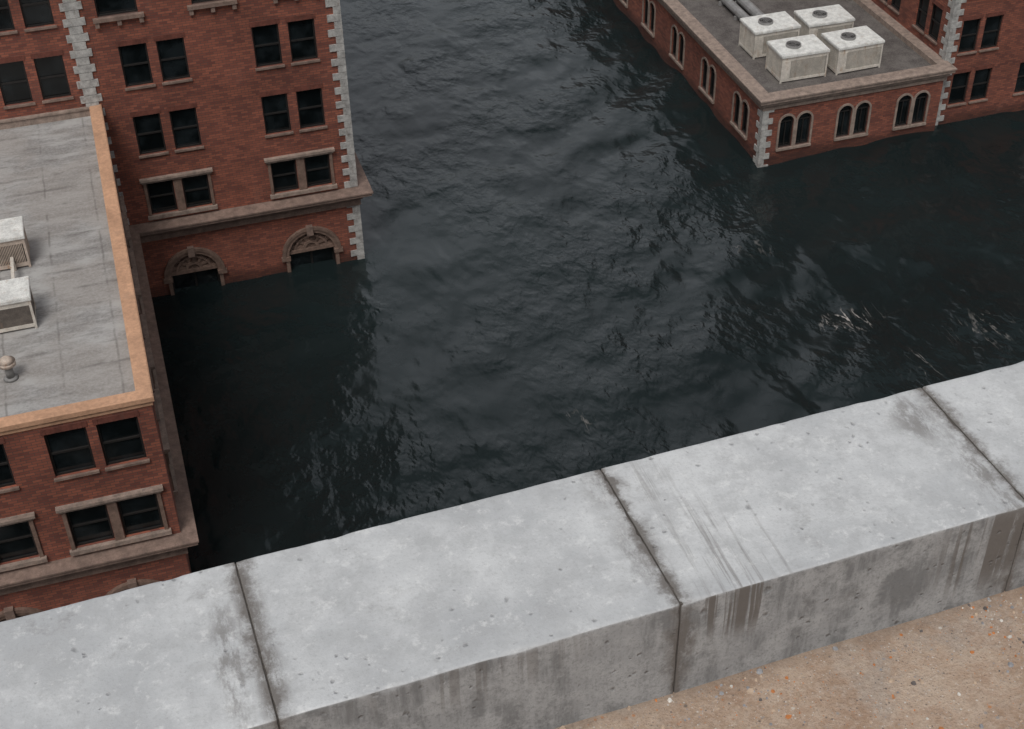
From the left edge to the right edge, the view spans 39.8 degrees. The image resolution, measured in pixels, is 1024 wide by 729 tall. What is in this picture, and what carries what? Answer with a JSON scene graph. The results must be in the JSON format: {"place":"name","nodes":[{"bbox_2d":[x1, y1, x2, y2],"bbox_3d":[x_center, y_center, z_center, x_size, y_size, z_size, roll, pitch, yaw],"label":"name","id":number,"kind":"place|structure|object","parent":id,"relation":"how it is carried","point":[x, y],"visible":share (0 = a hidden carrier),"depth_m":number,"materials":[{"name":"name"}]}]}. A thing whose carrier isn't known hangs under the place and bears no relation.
{"place":"outdoors","nodes":[
{"label":"outdoors","id":0,"kind":"place"},
{"bbox_2d":[152,0,1023,572],"bbox_3d":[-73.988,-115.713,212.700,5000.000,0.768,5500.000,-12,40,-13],"label":"water","id":1,"kind":"structure","parent":0,"point":[594,238],"depth_m":68.95,"materials":[{"name":"black liquid"}]},
{"bbox_2d":[0,104,198,621],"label":"brick building","id":2,"kind":"structure","parent":1,"relation":"in","point":[95,500],"depth_m":49.88,"materials":[{"name":"red brick"}]},
{"bbox_2d":[0,356,18,382],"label":"roof vent","id":3,"kind":"object","parent":2,"relation":"on","point":[7,364],"visible":1,"depth_m":47.58,"materials":[{"name":"metal"}]},
{"bbox_2d":[0,437,19,493],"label":"window","id":4,"kind":"structure","parent":2,"relation":"in","point":[6,475],"depth_m":46.89,"materials":[{"name":"black glass"}]},
{"bbox_2d":[10,257,16,278],"bbox_3d":[-18.279,-2.972,51.963,0.140,0.560,2.840,-12,40,-13],"label":"roof pipe","id":5,"kind":"object","parent":2,"relation":"on","point":[13,266],"visible":0.5,"depth_m":52.40,"materials":[{"name":"white metal"}]},
{"bbox_2d":[0,216,30,269],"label":"air conditioner","id":6,"kind":"object","parent":2,"relation":"on","point":[14,243],"visible":0.97,"depth_m":52.81,"materials":[{"name":"metal"}]},
{"bbox_2d":[0,276,37,332],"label":"air conditioner","id":7,"kind":"object","parent":2,"relation":"on","point":[17,307],"visible":1,"depth_m":49.75,"materials":[{"name":"white paint"}]},
{"bbox_2d":[0,606,42,621],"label":"arch","id":8,"kind":"structure","parent":2,"relation":"in","point":[9,613],"depth_m":50.23,"materials":[{"name":"brown stone"}]},
{"bbox_2d":[0,512,47,571],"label":"window","id":9,"kind":"structure","parent":2,"relation":"in","point":[19,539],"depth_m":48.76,"materials":[{"name":"black glass"}]},
{"bbox_2d":[39,421,99,482],"bbox_3d":[-14.685,2.838,46.969,1.510,2.240,0.310,-12,40,-13],"label":"window","id":10,"kind":"structure","parent":2,"relation":"in","point":[69,448],"depth_m":47.10,"materials":[{"name":"black glass"}]},
{"bbox_2d":[55,484,171,556],"bbox_3d":[-13.809,5.384,49.232,3.610,2.270,0.430,-12,40,-13],"label":"window","id":11,"kind":"structure","parent":2,"relation":"in","point":[140,510],"depth_m":49.38,"materials":[{"name":"black glass"}]},
{"bbox_2d":[114,174,118,192],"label":"window","id":12,"kind":"structure","parent":2,"relation":"in","point":[114,174],"depth_m":62.35,"materials":[{"name":"brown glass"}]},
{"bbox_2d":[117,193,121,211],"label":"window","id":13,"kind":"structure","parent":2,"relation":"in","point":[117,193],"depth_m":61.10,"materials":[{"name":"brown glass"}]},
{"bbox_2d":[92,410,149,471],"bbox_3d":[-13.082,2.505,47.346,1.510,2.240,0.310,-12,40,-13],"label":"window","id":14,"kind":"structure","parent":2,"relation":"in","point":[120,436],"depth_m":47.47,"materials":[{"name":"black glass"}]},
{"bbox_2d":[123,226,128,246],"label":"window","id":15,"kind":"structure","parent":2,"relation":"in","point":[124,226],"depth_m":58.99,"materials":[{"name":"brown glass"}]},
{"bbox_2d":[120,196,138,278],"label":"window","id":16,"kind":"structure","parent":2,"relation":"in","point":[124,216],"depth_m":62.63,"materials":[{"name":"brown glass"}]},
{"bbox_2d":[127,247,132,268],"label":"window","id":17,"kind":"structure","parent":2,"relation":"in","point":[127,247],"depth_m":57.72,"materials":[{"name":"brown glass"}]},
{"bbox_2d":[105,578,159,595],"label":"arch","id":18,"kind":"structure","parent":2,"relation":"in","point":[131,583],"depth_m":51.08,"materials":[{"name":"brown stone"}]},
{"bbox_2d":[135,292,140,314],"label":"window","id":19,"kind":"structure","parent":2,"relation":"in","point":[135,292],"depth_m":55.21,"materials":[{"name":"brown glass"}]},
{"bbox_2d":[129,248,149,337],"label":"window","id":20,"kind":"structure","parent":2,"relation":"in","point":[134,271],"depth_m":59.23,"materials":[{"name":"brown glass"}]},
{"bbox_2d":[139,315,144,339],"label":"window","id":21,"kind":"structure","parent":2,"relation":"in","point":[140,315],"depth_m":53.97,"materials":[{"name":"brown glass"}]},
{"bbox_2d":[139,314,162,408],"bbox_3d":[-14.340,-0.070,56.135,0.300,2.270,3.610,-12,40,-13],"label":"window","id":22,"kind":"structure","parent":2,"relation":"in","point":[150,359],"depth_m":55.40,"materials":[{"name":"brown glass"}]},
{"bbox_2d":[148,366,154,392],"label":"window","id":23,"kind":"structure","parent":2,"relation":"in","point":[148,366],"depth_m":51.46,"materials":[{"name":"brown glass"}]},
{"bbox_2d":[153,394,159,421],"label":"window","id":24,"kind":"structure","parent":2,"relation":"in","point":[155,402],"depth_m":50.17,"materials":[{"name":"brown glass"}]},
{"bbox_2d":[153,388,178,495],"bbox_3d":[-12.847,2.872,52.378,0.300,2.270,3.610,-12,40,-13],"label":"window","id":25,"kind":"structure","parent":2,"relation":"in","point":[166,447],"depth_m":51.68,"materials":[{"name":"brown glass"}]},
{"bbox_2d":[0,0,372,296],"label":"brick building","id":26,"kind":"structure","parent":1,"relation":"in","point":[229,132],"depth_m":64.65,"materials":[{"name":"red brick"}]},
{"bbox_2d":[0,0,17,35],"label":"window","id":27,"kind":"structure","parent":26,"relation":"in","point":[6,21],"depth_m":59.28,"materials":[{"name":"black glass"}]},
{"bbox_2d":[0,55,35,109],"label":"window","id":28,"kind":"structure","parent":26,"relation":"in","point":[14,84],"depth_m":60.95,"materials":[{"name":"black glass"}]},
{"bbox_2d":[19,0,56,31],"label":"window","id":29,"kind":"structure","parent":26,"relation":"in","point":[35,13],"depth_m":59.52,"materials":[{"name":"black glass"}]},
{"bbox_2d":[30,49,73,103],"bbox_3d":[-19.893,-12.490,61.176,1.360,2.310,0.310,-12,40,-13],"label":"window","id":30,"kind":"structure","parent":26,"relation":"in","point":[50,68],"depth_m":61.26,"materials":[{"name":"black glass"}]},
{"bbox_2d":[93,0,143,28],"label":"window","id":31,"kind":"structure","parent":26,"relation":"in","point":[103,7],"depth_m":60.34,"materials":[{"name":"brown glass"}]},
{"bbox_2d":[115,37,155,90],"bbox_3d":[-16.496,-13.194,61.975,1.360,2.310,0.310,-12,40,-13],"label":"window","id":32,"kind":"structure","parent":26,"relation":"in","point":[133,53],"depth_m":62.06,"materials":[{"name":"black glass"}]},
{"bbox_2d":[130,108,168,158],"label":"window","id":33,"kind":"structure","parent":26,"relation":"in","point":[147,123],"depth_m":64.19,"materials":[{"name":"black glass"}]},
{"bbox_2d":[153,32,192,85],"bbox_3d":[-14.950,-13.515,62.338,1.360,2.310,0.310,-12,40,-13],"label":"window","id":34,"kind":"structure","parent":26,"relation":"in","point":[171,50],"depth_m":62.43,"materials":[{"name":"black glass"}]},
{"bbox_2d":[139,167,217,220],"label":"window","id":35,"kind":"structure","parent":26,"relation":"in","point":[160,194],"depth_m":66.44,"materials":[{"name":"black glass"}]},
{"bbox_2d":[166,102,203,152],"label":"window","id":36,"kind":"structure","parent":26,"relation":"in","point":[183,118],"depth_m":64.57,"materials":[{"name":"black glass"}]},
{"bbox_2d":[163,246,227,294],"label":"window","id":37,"kind":"structure","parent":26,"relation":"in","point":[191,266],"depth_m":69.03,"materials":[{"name":"brown glass"}]},
{"bbox_2d":[187,0,236,15],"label":"window","id":38,"kind":"structure","parent":26,"relation":"in","point":[211,5],"depth_m":61.23,"materials":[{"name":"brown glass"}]},
{"bbox_2d":[249,18,284,70],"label":"window","id":39,"kind":"structure","parent":26,"relation":"in","point":[265,33],"depth_m":63.38,"materials":[{"name":"black glass"}]},
{"bbox_2d":[259,88,293,137],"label":"window","id":40,"kind":"structure","parent":26,"relation":"in","point":[275,108],"depth_m":65.50,"materials":[{"name":"black glass"}]},
{"bbox_2d":[264,147,337,199],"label":"window","id":41,"kind":"structure","parent":26,"relation":"in","point":[282,171],"depth_m":67.73,"materials":[{"name":"black glass"}]},
{"bbox_2d":[285,13,319,65],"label":"window","id":42,"kind":"structure","parent":26,"relation":"in","point":[301,29],"depth_m":63.74,"materials":[{"name":"black glass"}]},
{"bbox_2d":[294,83,327,132],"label":"window","id":43,"kind":"structure","parent":26,"relation":"in","point":[309,97],"depth_m":65.86,"materials":[{"name":"black glass"}]},
{"bbox_2d":[281,224,342,272],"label":"arched window","id":44,"kind":"structure","parent":26,"relation":"in","point":[309,244],"depth_m":70.33,"materials":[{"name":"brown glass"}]},
{"bbox_2d":[613,0,956,167],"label":"brick building","id":45,"kind":"structure","parent":1,"relation":"in","point":[764,117],"depth_m":79.21,"materials":[{"name":"red brick"}]},
{"bbox_2d":[621,0,627,7],"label":"window","id":46,"kind":"structure","parent":45,"relation":"in","point":[626,5],"depth_m":93.17,"materials":[{"name":"beige stone"}]},
{"bbox_2d":[641,0,648,30],"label":"window","id":47,"kind":"structure","parent":45,"relation":"in","point":[646,1],"depth_m":90.21,"materials":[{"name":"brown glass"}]},
{"bbox_2d":[647,1,655,37],"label":"window","id":48,"kind":"structure","parent":45,"relation":"in","point":[653,12],"depth_m":89.33,"materials":[{"name":"brown glass"}]},
{"bbox_2d":[669,25,677,61],"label":"window","id":49,"kind":"structure","parent":45,"relation":"in","point":[675,37],"depth_m":86.69,"materials":[{"name":"brown stone"}]},
{"bbox_2d":[675,32,684,69],"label":"window","id":50,"kind":"structure","parent":45,"relation":"in","point":[682,41],"depth_m":85.81,"materials":[{"name":"brown stone"}]},
{"bbox_2d":[698,57,708,94],"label":"window","id":51,"kind":"structure","parent":45,"relation":"in","point":[706,65],"depth_m":83.21,"materials":[{"name":"brown stone"}]},
{"bbox_2d":[705,65,716,103],"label":"window","id":52,"kind":"structure","parent":45,"relation":"in","point":[713,72],"depth_m":82.31,"materials":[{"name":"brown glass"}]},
{"bbox_2d":[718,0,749,20],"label":"roof pipe","id":53,"kind":"object","parent":45,"relation":"on","point":[739,12],"visible":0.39,"depth_m":83.84,"materials":[{"name":"metal"}]},
{"bbox_2d":[730,91,741,130],"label":"window","id":54,"kind":"structure","parent":45,"relation":"in","point":[738,98],"depth_m":79.81,"materials":[{"name":"brown stone"}]},
{"bbox_2d":[737,99,749,139],"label":"window","id":55,"kind":"structure","parent":45,"relation":"in","point":[746,113],"depth_m":78.95,"materials":[{"name":"brown stone"}]},
{"bbox_2d":[734,0,763,16],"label":"roof pipe","id":56,"kind":"object","parent":45,"relation":"on","point":[750,7],"visible":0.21,"depth_m":83.89,"materials":[{"name":"metal"}]},
{"bbox_2d":[738,11,800,59],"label":"air conditioner","id":57,"kind":"object","parent":45,"relation":"on","point":[757,33],"visible":0.91,"depth_m":79.60,"materials":[{"name":"white paint"}]},
{"bbox_2d":[775,114,795,151],"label":"window","id":58,"kind":"structure","parent":45,"relation":"in","point":[784,130],"depth_m":77.65,"materials":[{"name":"black glass"}]},
{"bbox_2d":[765,34,829,83],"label":"air conditioner","id":59,"kind":"object","parent":45,"relation":"on","point":[797,58],"visible":1,"depth_m":77.34,"materials":[{"name":"white paint"}]},
{"bbox_2d":[793,110,813,148],"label":"window","id":60,"kind":"structure","parent":45,"relation":"in","point":[803,119],"depth_m":77.88,"materials":[{"name":"black glass"}]},
{"bbox_2d":[794,4,854,39],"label":"air conditioner","id":61,"kind":"object","parent":45,"relation":"on","point":[817,22],"visible":0.69,"depth_m":80.15,"materials":[{"name":"white paint"}]},
{"bbox_2d":[833,103,854,140],"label":"window","id":62,"kind":"structure","parent":45,"relation":"in","point":[844,112],"depth_m":78.43,"materials":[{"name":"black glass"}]},
{"bbox_2d":[821,26,884,74],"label":"air conditioner","id":63,"kind":"object","parent":45,"relation":"on","point":[856,48],"visible":0.96,"depth_m":78.00,"materials":[{"name":"white paint"}]},
{"bbox_2d":[851,100,871,137],"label":"window","id":64,"kind":"structure","parent":45,"relation":"in","point":[861,109],"depth_m":78.68,"materials":[{"name":"black glass"}]},
{"bbox_2d":[892,93,913,130],"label":"window","id":65,"kind":"structure","parent":45,"relation":"in","point":[902,104],"depth_m":79.26,"materials":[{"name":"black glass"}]},
{"bbox_2d":[909,90,930,127],"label":"window","id":66,"kind":"structure","parent":45,"relation":"in","point":[919,103],"depth_m":79.49,"materials":[{"name":"black glass"}]},
{"bbox_2d":[555,586,1023,728],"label":"rooftop building","id":67,"kind":"structure","parent":1,"relation":"in","point":[946,674],"depth_m":3.09,"materials":[{"name":"gravel"},{"name":"sand-coloured aggregate concrete"}]},
{"bbox_2d":[0,361,1023,728],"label":"concrete parapet","id":68,"kind":"structure","parent":67,"relation":"on","point":[580,597],"depth_m":3.00,"materials":[{"name":"grey concrete"}]},
{"bbox_2d":[559,594,1023,728],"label":"gravel","id":69,"kind":"structure","parent":67,"relation":"on","point":[759,671],"depth_m":3.09,"materials":[{"name":"beige gravel"}]},
{"bbox_2d":[871,0,1023,125],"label":"brick building","id":70,"kind":"structure","parent":1,"relation":"in","point":[978,45],"depth_m":79.69,"materials":[{"name":"red brick"}]},
{"bbox_2d":[887,0,900,14],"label":"window","id":71,"kind":"structure","parent":70,"relation":"in","point":[895,3],"depth_m":82.66,"materials":[{"name":"black glass"}]},
{"bbox_2d":[912,0,929,34],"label":"window","id":72,"kind":"structure","parent":70,"relation":"in","point":[923,4],"depth_m":80.29,"materials":[{"name":"black glass"}]},
{"bbox_2d":[924,0,943,44],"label":"window","id":73,"kind":"structure","parent":70,"relation":"in","point":[938,8],"depth_m":79.11,"materials":[{"name":"black glass"}]},
{"bbox_2d":[946,67,972,107],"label":"window","id":74,"kind":"structure","parent":70,"relation":"in","point":[960,78],"depth_m":80.33,"materials":[{"name":"black glass"}]},
{"bbox_2d":[956,14,983,55],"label":"window","id":75,"kind":"structure","parent":70,"relation":"in","point":[969,32],"depth_m":78.34,"materials":[{"name":"black glass"}]},
{"bbox_2d":[968,63,994,103],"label":"window","id":76,"kind":"structure","parent":70,"relation":"in","point":[982,74],"depth_m":80.65,"materials":[{"name":"black glass"}]},
{"bbox_2d":[979,10,1005,52],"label":"window","id":77,"kind":"structure","parent":70,"relation":"in","point":[993,20],"depth_m":78.66,"materials":[{"name":"black glass"}]},
{"bbox_2d":[1012,59,1023,95],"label":"window","id":78,"kind":"structure","parent":70,"relation":"in","point":[1019,87],"depth_m":81.47,"materials":[{"name":"black glass"}]}
]}

